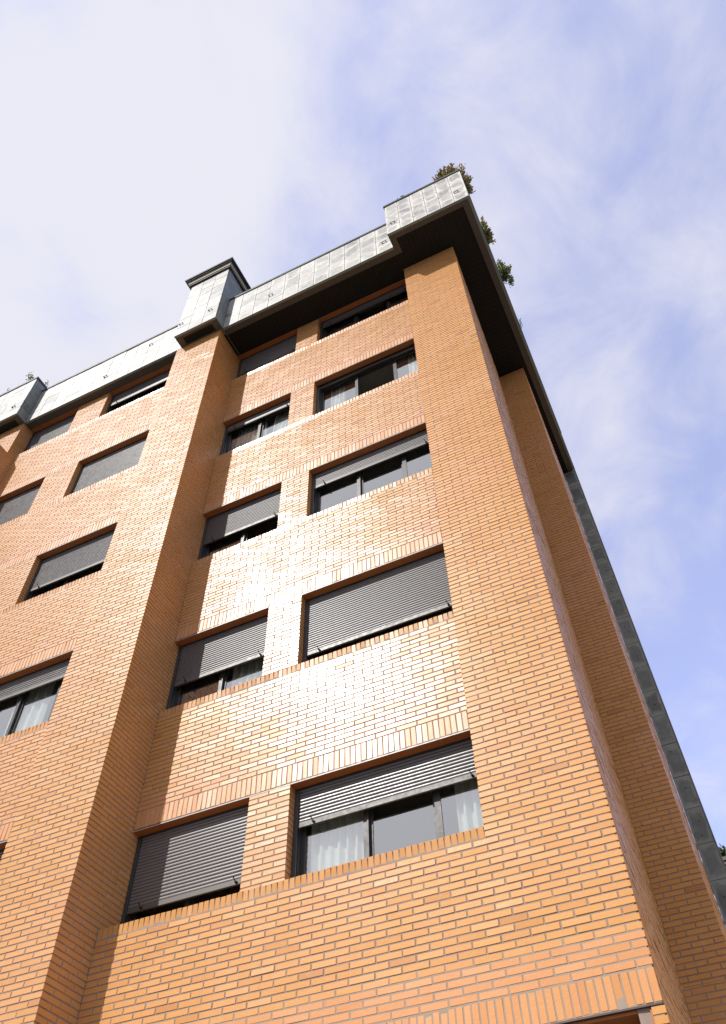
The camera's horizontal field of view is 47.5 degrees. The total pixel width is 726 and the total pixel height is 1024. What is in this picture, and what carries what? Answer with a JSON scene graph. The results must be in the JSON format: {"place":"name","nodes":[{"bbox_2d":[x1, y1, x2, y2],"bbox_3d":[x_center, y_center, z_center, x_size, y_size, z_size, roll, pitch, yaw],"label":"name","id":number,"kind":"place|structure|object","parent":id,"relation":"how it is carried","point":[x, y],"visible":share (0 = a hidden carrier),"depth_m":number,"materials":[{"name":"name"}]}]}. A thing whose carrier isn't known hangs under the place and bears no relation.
{"place":"outdoors","nodes":[
{"label":"outdoors","id":0,"kind":"place"},
{"bbox_2d":[0,169,725,1023],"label":"apartment building","id":1,"kind":"structure","parent":0,"point":[338,495],"depth_m":10.34,"materials":[{"name":"brick"}]},
{"bbox_2d":[0,849,4,860],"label":"window","id":2,"kind":"structure","parent":1,"relation":"in","point":[1,851],"depth_m":9.80,"materials":[{"name":"metal"}]},
{"bbox_2d":[0,484,41,524],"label":"window","id":3,"kind":"structure","parent":1,"relation":"in","point":[17,506],"depth_m":17.37,"materials":[{"name":"metal"}]},
{"bbox_2d":[20,703,48,730],"bbox_3d":[-4.871,3.057,11.839,0.670,1.694,0.091,-21,-54,15],"label":"curtain","id":4,"kind":"object","parent":1,"relation":"attached to","point":[37,718],"visible":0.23,"depth_m":11.82,"materials":[{"name":"white fabric"}]},
{"bbox_2d":[0,658,70,737],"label":"window","id":5,"kind":"structure","parent":1,"relation":"in","point":[21,699],"depth_m":12.10,"materials":[{"name":"metal"}]},
{"bbox_2d":[23,413,76,451],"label":"window","id":6,"kind":"structure","parent":1,"relation":"in","point":[48,433],"depth_m":19.71,"materials":[{"name":"metal"}]},
{"bbox_2d":[23,529,114,601],"bbox_3d":[-4.774,0.917,14.189,2.276,1.290,0.215,-21,-54,15],"label":"window","id":7,"kind":"structure","parent":1,"relation":"in","point":[88,558],"depth_m":14.34,"materials":[{"name":"metal"}]},
{"bbox_2d":[70,436,146,493],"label":"window","id":8,"kind":"structure","parent":1,"relation":"in","point":[125,458],"depth_m":16.72,"materials":[{"name":"metal"}]},
{"bbox_2d":[105,369,170,413],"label":"window","id":9,"kind":"structure","parent":1,"relation":"in","point":[150,385],"depth_m":19.15,"materials":[{"name":"metal"}]},
{"bbox_2d":[120,804,248,923],"bbox_3d":[-1.893,3.993,9.036,1.571,1.290,0.215,-21,-54,15],"label":"window","id":10,"kind":"structure","parent":1,"relation":"in","point":[187,861],"depth_m":9.14,"materials":[{"name":"metal"}]},
{"bbox_2d":[166,614,267,709],"bbox_3d":[-1.943,2.139,11.394,1.571,1.289,0.215,-21,-54,15],"label":"window","id":11,"kind":"structure","parent":1,"relation":"in","point":[245,643],"depth_m":11.54,"materials":[{"name":"metal"}]},
{"bbox_2d":[198,488,280,559],"bbox_3d":[-1.993,0.286,13.753,1.571,1.290,0.215,-21,-54,15],"label":"window","id":12,"kind":"structure","parent":1,"relation":"in","point":[219,530],"depth_m":13.90,"materials":[{"name":"metal"}]},
{"bbox_2d":[231,657,263,686],"bbox_3d":[-1.514,2.204,11.240,0.622,1.694,0.091,-21,-54,15],"label":"curtain","id":13,"kind":"object","parent":1,"relation":"attached to","point":[248,671],"visible":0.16,"depth_m":11.30,"materials":[{"name":"white fabric"}]},
{"bbox_2d":[220,398,290,454],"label":"window","id":14,"kind":"structure","parent":1,"relation":"in","point":[274,419],"depth_m":16.39,"materials":[{"name":"glass"}]},
{"bbox_2d":[236,334,296,377],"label":"window","id":15,"kind":"structure","parent":1,"relation":"in","point":[287,346],"depth_m":18.53,"materials":[{"name":"metal"}]},
{"bbox_2d":[310,811,363,872],"bbox_3d":[-0.240,3.579,8.532,0.700,1.694,0.092,-21,-54,15],"label":"curtain","id":16,"kind":"object","parent":1,"relation":"attached to","point":[337,841],"visible":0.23,"depth_m":8.68,"materials":[{"name":"white fabric"}]},
{"bbox_2d":[320,284,407,339],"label":"window","id":17,"kind":"structure","parent":1,"relation":"in","point":[394,297],"depth_m":18.07,"materials":[{"name":"glass"}]},
{"bbox_2d":[316,344,417,413],"bbox_3d":[0.229,-2.454,15.463,2.423,1.289,0.215,-21,-54,15],"label":"window","id":18,"kind":"structure","parent":1,"relation":"in","point":[341,390],"depth_m":15.81,"materials":[{"name":"glass"}]},
{"bbox_2d":[310,429,428,514],"bbox_3d":[0.279,-0.600,13.104,2.423,1.290,0.215,-21,-54,15],"label":"window","id":19,"kind":"structure","parent":1,"relation":"in","point":[400,448],"depth_m":13.42,"materials":[{"name":"metal"}]},
{"bbox_2d":[302,550,451,662],"bbox_3d":[0.329,1.253,10.746,2.423,1.289,0.215,-21,-54,15],"label":"window","id":20,"kind":"structure","parent":1,"relation":"in","point":[418,589],"depth_m":10.83,"materials":[{"name":"metal"}]},
{"bbox_2d":[291,737,476,877],"bbox_3d":[0.379,3.106,8.387,2.423,1.290,0.215,-21,-54,15],"label":"window","id":21,"kind":"structure","parent":1,"relation":"in","point":[434,769],"depth_m":8.67,"materials":[{"name":"metal"}]},
{"bbox_2d":[432,162,475,193],"bbox_3d":[2.074,-7.519,18.624,1.059,1.012,0.621,4,-52,-4],"label":"shrub","id":22,"kind":"object","parent":1,"relation":"on","point":[450,169],"visible":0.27,"depth_m":18.56,"materials":[{"name":"green plant"}]},
{"bbox_2d":[454,778,483,831],"bbox_3d":[1.218,3.011,8.116,0.582,1.694,0.096,-21,-54,15],"label":"curtain","id":23,"kind":"object","parent":1,"relation":"attached to","point":[468,807],"visible":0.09,"depth_m":8.30,"materials":[{"name":"white fabric"}]},
{"bbox_2d":[480,216,495,244],"bbox_3d":[2.841,-6.527,19.185,0.350,0.640,0.675,-21,-54,15],"label":"shrub","id":24,"kind":"object","parent":1,"relation":"on","point":[487,232],"visible":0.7,"depth_m":19.14,"materials":[{"name":"green plant"}]},
{"bbox_2d":[496,259,513,287],"bbox_3d":[3.429,-5.771,19.849,0.476,0.733,0.642,1,-52,-2],"label":"shrub","id":25,"kind":"object","parent":1,"relation":"on","point":[504,271],"visible":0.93,"depth_m":19.75,"materials":[{"name":"green plant"}]},
{"bbox_2d":[0,0,725,926],"label":"sky","id":26,"kind":"structure","parent":0,"point":[147,146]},
{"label":"pavement","id":27,"kind":"structure","parent":0,"visible":0},
{"bbox_2d":[702,856,725,895],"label":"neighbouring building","id":28,"kind":"structure","parent":27,"relation":"on","point":[724,858],"depth_m":32.47,"materials":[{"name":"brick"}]},
{"bbox_2d":[718,843,725,856],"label":"bush","id":29,"kind":"object","parent":28,"relation":"on","point":[723,852],"visible":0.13,"depth_m":33.51,"materials":[{"name":"green plant"}]}
]}

